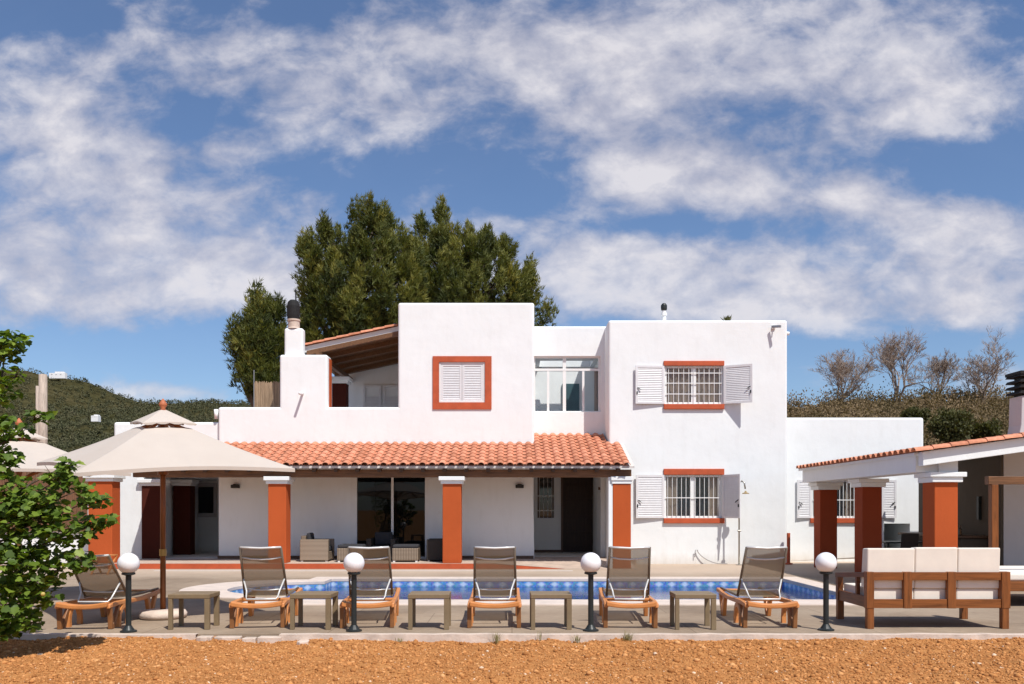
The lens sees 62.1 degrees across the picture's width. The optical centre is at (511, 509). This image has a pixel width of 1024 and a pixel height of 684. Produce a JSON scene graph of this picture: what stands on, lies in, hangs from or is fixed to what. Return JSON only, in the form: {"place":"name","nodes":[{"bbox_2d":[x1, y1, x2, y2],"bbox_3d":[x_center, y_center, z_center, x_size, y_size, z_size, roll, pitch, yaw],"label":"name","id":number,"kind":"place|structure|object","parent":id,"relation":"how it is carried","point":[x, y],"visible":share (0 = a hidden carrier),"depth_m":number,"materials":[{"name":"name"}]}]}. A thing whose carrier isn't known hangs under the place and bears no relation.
{"place":"outdoors","nodes":[
{"label":"outdoors","id":0,"kind":"place"},
{"bbox_2d":[97,554,117,561],"bbox_3d":[-10.176,1.365,21.200,0.440,0.500,0.527,0,0,0],"label":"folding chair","id":1,"kind":"object","parent":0,"point":[115,555],"visible":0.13,"depth_m":21.30,"materials":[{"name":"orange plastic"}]},
{"bbox_2d":[0,370,250,451],"bbox_3d":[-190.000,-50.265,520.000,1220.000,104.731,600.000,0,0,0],"label":"hills","id":2,"kind":"structure","parent":0,"point":[70,399],"depth_m":565.00,"materials":[{"name":"green plant"}]},
{"bbox_2d":[49,372,66,378],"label":"hill house","id":3,"kind":"structure","parent":2,"relation":"on","point":[59,375],"depth_m":600.00,"materials":[{"name":"grey paint"}]},
{"bbox_2d":[91,415,100,421],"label":"hill house","id":4,"kind":"structure","parent":2,"relation":"on","point":[95,418],"depth_m":430.00,"materials":[{"name":"grey paint"}]},
{"bbox_2d":[0,367,249,451],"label":"hill woodland","id":5,"kind":"object","parent":2,"relation":"on","point":[65,442],"visible":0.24,"depth_m":533.83,"materials":[{"name":"green plant"}]},
{"bbox_2d":[0,562,1023,637],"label":"terrace","id":6,"kind":"structure","parent":0,"point":[266,621],"depth_m":12.77,"materials":[{"name":"concrete"}]},
{"bbox_2d":[0,531,87,565],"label":"garden wall","id":7,"kind":"structure","parent":6,"relation":"on","point":[85,547],"depth_m":24.40,"materials":[{"name":"white paint"}]},
{"bbox_2d":[0,472,87,530],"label":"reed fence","id":8,"kind":"object","parent":7,"relation":"attached to","point":[71,497],"visible":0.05,"depth_m":24.29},
{"bbox_2d":[0,418,130,604],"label":"parasol","id":9,"kind":"object","parent":6,"relation":"on","point":[33,450],"visible":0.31,"depth_m":14.20,"materials":[{"name":"fabric"}]},
{"bbox_2d":[55,554,159,629],"bbox_3d":[-5.752,1.098,12.244,0.735,1.004,1.959,0,0,-2],"label":"sun lounger","id":10,"kind":"object","parent":6,"relation":"on","point":[101,582],"visible":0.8,"depth_m":11.76,"materials":[{"name":"wood"},{"name":"fabric"},{"name":"painted metal"}]},
{"bbox_2d":[117,553,139,632],"bbox_3d":[-5.031,1.081,11.150,0.276,1.038,0.276,0,0,0],"label":"globe lamp","id":11,"kind":"object","parent":6,"relation":"on","point":[128,564],"visible":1,"depth_m":11.12,"materials":[{"name":"white glass"}]},
{"bbox_2d":[37,399,294,620],"bbox_3d":[-5.173,-0.025,12.600,2.899,3.250,2.899,0,0,-37],"label":"parasol","id":12,"kind":"object","parent":6,"relation":"on","point":[162,448],"visible":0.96,"depth_m":12.02,"materials":[{"name":"fabric"}]},
{"bbox_2d":[168,591,219,629],"bbox_3d":[-4.324,1.363,11.575,0.550,0.475,0.470,0,0,-2],"label":"side table","id":13,"kind":"object","parent":6,"relation":"on","point":[181,596],"visible":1,"depth_m":11.35,"materials":[{"name":"beige wood"}]},
{"bbox_2d":[229,546,302,628],"bbox_3d":[-3.542,1.050,12.358,0.735,1.101,1.959,0,0,-6],"label":"sun lounger","id":14,"kind":"object","parent":6,"relation":"on","point":[263,573],"visible":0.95,"depth_m":11.89,"materials":[{"name":"wood"},{"name":"fabric"},{"name":"painted metal"}]},
{"bbox_2d":[290,591,337,629],"bbox_3d":[-2.689,1.363,11.575,0.550,0.475,0.470,0,0,2],"label":"side table","id":15,"kind":"object","parent":6,"relation":"on","point":[300,596],"visible":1,"depth_m":11.35,"materials":[{"name":"beige wood"}]},
{"bbox_2d":[343,553,364,631],"bbox_3d":[-2.086,1.081,11.220,0.276,1.038,0.276,0,0,0],"label":"globe lamp","id":16,"kind":"object","parent":6,"relation":"on","point":[353,563],"visible":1,"depth_m":11.17,"materials":[{"name":"white glass"}]},
{"bbox_2d":[155,570,572,570],"bbox_3d":[-3.900,1.607,22.340,11.000,0.026,0.120,0,0,0],"label":"drain channel","id":17,"kind":"object","parent":6,"relation":"on","point":[345,570],"visible":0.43,"depth_m":22.39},
{"bbox_2d":[340,546,400,627],"bbox_3d":[-2.033,1.050,12.361,0.735,1.101,1.959,0,0,-5],"label":"sun lounger","id":18,"kind":"object","parent":6,"relation":"on","point":[374,577],"visible":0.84,"depth_m":11.91,"materials":[{"name":"beige fabric"}]},
{"bbox_2d":[408,591,450,629],"bbox_3d":[-1.116,1.363,11.575,0.550,0.475,0.470,0,0,-1],"label":"side table","id":19,"kind":"object","parent":6,"relation":"on","point":[413,596],"visible":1,"depth_m":11.35,"materials":[{"name":"beige wood"}]},
{"bbox_2d":[467,546,521,627],"bbox_3d":[-0.246,1.050,12.364,0.735,1.101,1.959,0,0,0],"label":"sun lounger","id":20,"kind":"object","parent":6,"relation":"on","point":[494,572],"visible":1,"depth_m":11.90,"materials":[{"name":"beige fabric"}]},
{"bbox_2d":[83,289,922,568],"bbox_3d":[-0.623,-2.496,27.167,26.741,8.232,8.665,0,0,0],"label":"white villa","id":21,"kind":"object","parent":6,"relation":"on","point":[420,423],"visible":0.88,"depth_m":25.20,"materials":[{"name":"paint"}]},
{"bbox_2d":[198,483,216,516],"bbox_3d":[-10.710,-0.351,29.768,0.736,1.192,0.056,0,0,0],"label":"window","id":22,"kind":"structure","parent":21,"relation":"in","point":[207,492],"depth_m":29.74,"materials":[{"name":"black glass"}]},
{"bbox_2d":[254,381,279,406],"bbox_3d":[-7.623,-3.017,26.602,0.910,2.035,0.068,0,0,0],"label":"reed screen","id":23,"kind":"object","parent":21,"relation":"on","point":[266,394],"visible":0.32,"depth_m":26.59,"materials":[{"name":"beige wicker"}]},
{"bbox_2d":[300,533,333,561],"bbox_3d":[-5.529,1.048,24.150,0.800,0.805,0.840,0,0,0],"label":"wicker armchair","id":24,"kind":"object","parent":21,"relation":"on","point":[312,548],"visible":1,"depth_m":23.73,"materials":[{"name":"beige wicker"}]},
{"bbox_2d":[337,544,366,561],"bbox_3d":[-4.499,1.208,23.950,0.720,0.485,0.720,0,0,0],"label":"wicker ottoman","id":25,"kind":"object","parent":21,"relation":"on","point":[342,552],"visible":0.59,"depth_m":23.60,"materials":[{"name":"beige wicker"}]},
{"bbox_2d":[363,385,380,406],"bbox_3d":[-5.017,-3.290,30.465,0.645,2.379,0.050,0,0,0],"label":"shutter door","id":26,"kind":"structure","parent":21,"relation":"in","point":[366,400],"depth_m":30.45,"materials":[{"name":"white paint"}]},
{"bbox_2d":[366,532,398,558],"bbox_3d":[-3.762,1.048,24.750,0.840,0.805,0.800,0,0,0],"label":"wicker armchair","id":27,"kind":"object","parent":21,"relation":"on","point":[380,539],"visible":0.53,"depth_m":24.87,"materials":[{"name":"grey"}]},
{"bbox_2d":[351,477,427,558],"bbox_3d":[-3.632,0.191,25.254,2.306,2.509,0.136,0,0,0],"label":"sliding door","id":28,"kind":"structure","parent":21,"relation":"in","point":[398,506],"depth_m":25.26,"materials":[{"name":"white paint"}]},
{"bbox_2d":[383,385,397,406],"bbox_3d":[-4.318,-3.290,30.465,0.609,2.379,0.050,0,0,0],"label":"shutter door","id":29,"kind":"structure","parent":21,"relation":"in","point":[386,400],"depth_m":30.45,"materials":[{"name":"white paint"}]},
{"bbox_2d":[392,544,420,561],"bbox_3d":[-2.966,1.208,23.950,0.720,0.485,0.720,0,0,0],"label":"wicker ottoman","id":30,"kind":"object","parent":21,"relation":"on","point":[406,552],"visible":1,"depth_m":23.59,"materials":[{"name":"beige wicker"}]},
{"bbox_2d":[427,538,442,560],"bbox_3d":[-2.001,1.048,24.300,0.800,0.805,0.840,0,0,0],"label":"wicker armchair","id":31,"kind":"object","parent":21,"relation":"on","point":[434,548],"visible":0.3,"depth_m":23.88,"materials":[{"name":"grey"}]},
{"bbox_2d":[433,356,491,408],"bbox_3d":[-1.476,-3.771,25.233,1.743,1.571,0.135,0,0,0],"label":"window","id":32,"kind":"structure","parent":21,"relation":"in","point":[459,382],"depth_m":25.20,"materials":[{"name":"white paint"}]},
{"bbox_2d":[535,399,540,410],"bbox_3d":[0.800,-3.276,27.200,0.260,0.500,0.260,0,0,0],"label":"table lamp","id":33,"kind":"object","parent":21,"relation":"in","point":[537,403],"visible":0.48,"depth_m":27.11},
{"bbox_2d":[537,477,553,517],"bbox_3d":[1.147,-0.424,28.965,0.561,1.392,0.110,0,0,0],"label":"window","id":34,"kind":"structure","parent":21,"relation":"in","point":[545,485],"depth_m":28.98,"materials":[{"name":"white paint"}]},
{"bbox_2d":[534,357,599,411],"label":"window","id":35,"kind":"structure","parent":21,"relation":"in","point":[570,392],"depth_m":26.36,"materials":[{"name":"white paint"}]},
{"bbox_2d":[561,477,592,552],"bbox_3d":[2.292,0.098,28.994,1.256,2.695,0.252,0,0,0],"label":"door","id":36,"kind":"structure","parent":21,"relation":"in","point":[576,492],"depth_m":29.05,"materials":[{"name":"brown wood"}]},
{"bbox_2d":[636,469,740,522],"bbox_3d":[5.205,-0.415,25.191,2.996,1.613,0.844,0,0,12],"label":"window","id":37,"kind":"structure","parent":21,"relation":"in","point":[646,485],"depth_m":25.15,"materials":[{"name":"white paint"}]},
{"bbox_2d":[635,361,752,408],"bbox_3d":[5.356,-3.701,25.208,3.391,1.432,0.565,0,0,5],"label":"window","id":38,"kind":"structure","parent":21,"relation":"in","point":[688,384],"depth_m":25.15,"materials":[{"name":"white paint"}]},
{"bbox_2d":[694,550,726,563],"bbox_3d":[5.867,1.384,25.082,0.960,0.418,0.055,0,0,7],"label":"garden hose","id":39,"kind":"object","parent":21,"relation":"hanging from","point":[707,559],"visible":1,"depth_m":25.09,"materials":[{"name":"plastic"}]},
{"bbox_2d":[720,316,731,320],"bbox_3d":[6.517,-5.751,25.692,0.377,0.295,0.409,0,0,39],"label":"roof plant","id":40,"kind":"object","parent":21,"relation":"on","point":[727,318],"visible":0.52,"depth_m":25.63,"materials":[{"name":"green plant"}]},
{"bbox_2d":[797,480,896,522],"bbox_3d":[10.334,-0.333,26.347,3.066,1.470,0.333,0,0,0],"label":"window","id":41,"kind":"structure","parent":21,"relation":"in","point":[805,496],"depth_m":26.25,"materials":[{"name":"white paint"}]},
{"bbox_2d":[179,577,858,605],"bbox_3d":[0.040,1.611,17.130,13.320,0.078,5.800,0,0,0],"label":"pool coping","id":42,"kind":"object","parent":6,"relation":"on","point":[225,588],"visible":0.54,"depth_m":17.04,"materials":[{"name":"beige stone"}]},
{"bbox_2d":[231,582,835,598],"bbox_3d":[0.095,2.375,17.260,12.490,1.450,4.820,0,0,0],"label":"pool basin","id":43,"kind":"object","parent":6,"relation":"in","point":[569,584],"visible":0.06,"depth_m":19.57,"materials":[{"name":"blue tile"}]},
{"bbox_2d":[288,587,822,598],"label":"water","id":44,"kind":"structure","parent":43,"relation":"in","point":[788,592],"depth_m":18.64,"materials":[{"name":"blue liquid"}]},
{"bbox_2d":[530,591,571,629],"bbox_3d":[0.523,1.363,11.575,0.550,0.475,0.470,0,0,-1],"label":"side table","id":45,"kind":"object","parent":6,"relation":"on","point":[566,596],"visible":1,"depth_m":11.35,"materials":[{"name":"beige wood"}]},
{"bbox_2d":[580,552,600,631],"bbox_3d":[1.043,1.081,11.250,0.276,1.038,0.276,0,0,0],"label":"globe lamp","id":46,"kind":"object","parent":6,"relation":"on","point":[590,562],"visible":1,"depth_m":11.20,"materials":[{"name":"white glass"}]},
{"bbox_2d":[598,546,658,627],"bbox_3d":[1.661,1.050,12.363,0.735,1.101,1.959,0,0,4],"label":"sun lounger","id":47,"kind":"object","parent":6,"relation":"on","point":[628,571],"visible":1,"depth_m":11.90,"materials":[{"name":"beige fabric"}]},
{"bbox_2d":[670,591,716,629],"bbox_3d":[2.459,1.363,11.575,0.550,0.475,0.470,0,0,1],"label":"side table","id":48,"kind":"object","parent":6,"relation":"on","point":[706,596],"visible":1,"depth_m":11.35,"materials":[{"name":"beige wood"}]},
{"bbox_2d":[736,480,748,564],"bbox_3d":[6.674,0.367,24.625,0.200,2.466,0.412,0,0,-45],"label":"outdoor shower","id":49,"kind":"object","parent":6,"relation":"on","point":[739,530],"visible":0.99,"depth_m":24.68,"materials":[{"name":"metal"}]},
{"bbox_2d":[716,546,799,627],"bbox_3d":[3.530,1.050,12.364,0.735,1.101,1.959,0,0,2],"label":"sun lounger","id":50,"kind":"object","parent":6,"relation":"on","point":[762,572],"visible":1,"depth_m":11.92,"materials":[{"name":"oiled teak"},{"name":"taupe mesh fabric"},{"name":"pale aluminium"}]},
{"bbox_2d":[785,533,792,564],"bbox_3d":[8.132,1.138,25.000,0.240,0.924,0.234,0,0,0],"label":"red post","id":51,"kind":"object","parent":6,"relation":"on","point":[788,550],"visible":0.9,"depth_m":24.95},
{"bbox_2d":[815,552,836,630],"bbox_3d":[4.174,1.081,11.300,0.276,1.038,0.276,0,0,0],"label":"globe lamp","id":52,"kind":"object","parent":6,"relation":"on","point":[826,563],"visible":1,"depth_m":11.26,"materials":[{"name":"white glass"}]},
{"bbox_2d":[882,541,922,547],"bbox_3d":[10.995,1.230,23.400,1.800,0.740,0.900,0,0,0],"label":"dining table","id":53,"kind":"object","parent":6,"relation":"on","point":[887,543],"visible":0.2,"depth_m":23.03,"materials":[{"name":"black metal"}]},
{"bbox_2d":[900,533,918,547],"bbox_3d":[10.545,1.110,22.761,0.460,0.980,0.538,0,0,0],"label":"dining chair","id":54,"kind":"object","parent":6,"relation":"on","point":[909,540],"visible":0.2,"depth_m":22.52,"materials":[{"name":"grey wicker"}]},
{"bbox_2d":[796,370,1023,571],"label":"barbecue pavilion","id":55,"kind":"structure","parent":6,"relation":"on","point":[953,489],"depth_m":20.89,"materials":[{"name":"orange paint"}]},
{"bbox_2d":[835,547,1009,628],"bbox_3d":[5.732,1.052,11.979,1.931,1.096,1.122,0,0,0],"label":"garden sofa","id":56,"kind":"object","parent":6,"relation":"on","point":[963,580],"visible":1,"depth_m":11.48,"materials":[{"name":"brown wood"}]},
{"bbox_2d":[985,476,1023,590],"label":"wooden daybed","id":57,"kind":"object","parent":6,"relation":"on","point":[993,483],"visible":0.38,"depth_m":14.00,"materials":[{"name":"brown wood"}]},
{"bbox_2d":[0,636,1023,683],"bbox_3d":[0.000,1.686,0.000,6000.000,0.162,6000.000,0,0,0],"label":"ground","id":58,"kind":"structure","parent":0,"point":[487,679],"depth_m":9.51,"materials":[{"name":"orange soil"}]},
{"bbox_2d":[36,386,38,441],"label":"utility pole","id":59,"kind":"object","parent":58,"relation":"on","point":[37,397],"visible":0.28,"depth_m":41.93,"materials":[{"name":"beige wood"}]},
{"bbox_2d":[38,374,47,443],"bbox_3d":[-20.967,-2.179,38.000,0.400,7.758,0.400,0,0,0],"label":"utility pole","id":60,"kind":"object","parent":58,"relation":"on","point":[43,429],"visible":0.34,"depth_m":37.86,"materials":[{"name":"beige wood"}]},
{"bbox_2d":[0,329,119,641],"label":"leafy tree","id":61,"kind":"object","parent":58,"relation":"on","point":[21,510],"visible":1,"depth_m":9.63,"materials":[{"name":"green plant"}]},
{"bbox_2d":[196,636,213,641],"bbox_3d":[-3.930,1.688,10.886,0.198,0.143,0.152,0,0,0],"label":"edging stone","id":62,"kind":"object","parent":58,"relation":"on","point":[202,638],"visible":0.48,"depth_m":10.83,"materials":[{"name":"stone"}]},
{"bbox_2d":[214,636,241,640],"bbox_3d":[-3.635,1.689,10.886,0.338,0.141,0.153,0,0,0],"label":"edging stone","id":63,"kind":"object","parent":58,"relation":"on","point":[230,638],"visible":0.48,"depth_m":10.83,"materials":[{"name":"stone"}]},
{"bbox_2d":[242,637,256,642],"bbox_3d":[-3.355,1.697,10.886,0.168,0.126,0.152,0,0,0],"label":"edging stone","id":64,"kind":"object","parent":58,"relation":"on","point":[250,639],"visible":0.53,"depth_m":10.83,"materials":[{"name":"stone"}]},
{"bbox_2d":[220,278,287,406],"bbox_3d":[-10.667,-4.087,36.034,3.276,11.600,3.227,0,0,0],"label":"pine tree","id":65,"kind":"object","parent":58,"relation":"on","point":[255,338],"visible":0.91,"depth_m":35.20,"materials":[{"name":"green plant"}]},
{"bbox_2d":[257,636,281,643],"bbox_3d":[-3.095,1.690,10.885,0.300,0.140,0.153,0,0,0],"label":"edging stone","id":66,"kind":"object","parent":58,"relation":"on","point":[270,639],"visible":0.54,"depth_m":10.81,"materials":[{"name":"stone"}]},
{"bbox_2d":[297,640,308,644],"bbox_3d":[-2.650,1.710,10.795,0.139,0.100,0.202,0,0,0],"label":"edging stone","id":67,"kind":"object","parent":58,"relation":"on","point":[299,642],"visible":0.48,"depth_m":10.73,"materials":[{"name":"stone"}]},
{"bbox_2d":[290,191,432,354],"bbox_3d":[-7.029,-6.656,38.994,7.076,16.730,6.124,0,0,0],"label":"pine tree","id":68,"kind":"object","parent":58,"relation":"on","point":[333,302],"visible":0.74,"depth_m":37.18,"materials":[{"name":"green plant"}]},
{"bbox_2d":[394,193,559,325],"bbox_3d":[-1.847,-6.996,40.904,8.326,17.409,6.093,0,0,0],"label":"pine tree","id":69,"kind":"object","parent":58,"relation":"on","point":[455,276],"visible":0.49,"depth_m":39.26,"materials":[{"name":"green plant"}]},
{"bbox_2d":[493,632,501,642],"bbox_3d":[-0.190,1.610,10.795,0.190,0.160,0.134,0,0,0],"label":"weed","id":70,"kind":"object","parent":58,"relation":"on","point":[497,637],"visible":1,"depth_m":10.80,"materials":[{"name":"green plant"}]},
{"bbox_2d":[12,633,1023,642],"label":"terrace kerb","id":71,"kind":"structure","parent":58,"relation":"on","point":[477,637],"depth_m":10.88,"materials":[{"name":"concrete"}]},
{"bbox_2d":[623,630,633,640],"bbox_3d":[1.475,1.605,10.787,0.226,0.169,0.148,0,0,-35],"label":"weed","id":72,"kind":"object","parent":58,"relation":"on","point":[629,637],"visible":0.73,"depth_m":10.79,"materials":[{"name":"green plant"}]},
{"bbox_2d":[0,0,1023,595],"label":"sky","id":73,"kind":"structure","parent":0,"point":[845,173],"materials":[{"name":"blue"}]},
{"bbox_2d":[787,397,1004,444],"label":"bank","id":74,"kind":"structure","parent":0,"point":[977,415],"depth_m":58.25,"materials":[{"name":"green plant"}]},
{"bbox_2d":[809,347,882,399],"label":"bare tree","id":75,"kind":"object","parent":74,"relation":"on","point":[840,369],"visible":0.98,"depth_m":61.46,"materials":[{"name":"plant"}]},
{"bbox_2d":[862,325,937,402],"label":"bare tree","id":76,"kind":"object","parent":74,"relation":"on","point":[889,353],"visible":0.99,"depth_m":61.54,"materials":[{"name":"brown plant"}]},
{"bbox_2d":[787,376,1013,445],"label":"bank scrub","id":77,"kind":"object","parent":74,"relation":"on","point":[973,401],"visible":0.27,"depth_m":58.18,"materials":[{"name":"green plant"}]},
{"bbox_2d":[900,406,930,423],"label":"green bush","id":78,"kind":"object","parent":74,"relation":"on","point":[913,412],"visible":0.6,"depth_m":49.62,"materials":[{"name":"green plant"}]},
{"bbox_2d":[905,348,966,399],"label":"bare tree","id":79,"kind":"object","parent":74,"relation":"on","point":[941,366],"visible":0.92,"depth_m":63.21,"materials":[{"name":"brown plant"}]},
{"bbox_2d":[925,406,977,442],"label":"green bush","id":80,"kind":"object","parent":74,"relation":"on","point":[950,425],"visible":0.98,"depth_m":45.52,"materials":[{"name":"green plant"}]},
{"bbox_2d":[945,325,1018,402],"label":"bare tree","id":81,"kind":"object","parent":74,"relation":"on","point":[985,368],"visible":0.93,"depth_m":59.48,"materials":[{"name":"brown plant"}]},
{"bbox_2d":[969,417,1002,439],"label":"green bush","id":82,"kind":"object","parent":74,"relation":"on","point":[989,429],"visible":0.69,"depth_m":46.56,"materials":[{"name":"green plant"}]},
{"bbox_2d":[958,525,961,535],"bbox_3d":[11.437,0.515,21.700,0.076,0.270,0.072,0,0,0],"label":"bottle","id":83,"kind":"object","parent":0,"point":[960,531],"visible":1,"depth_m":21.67,"materials":[{"name":"black glass"}]}
]}

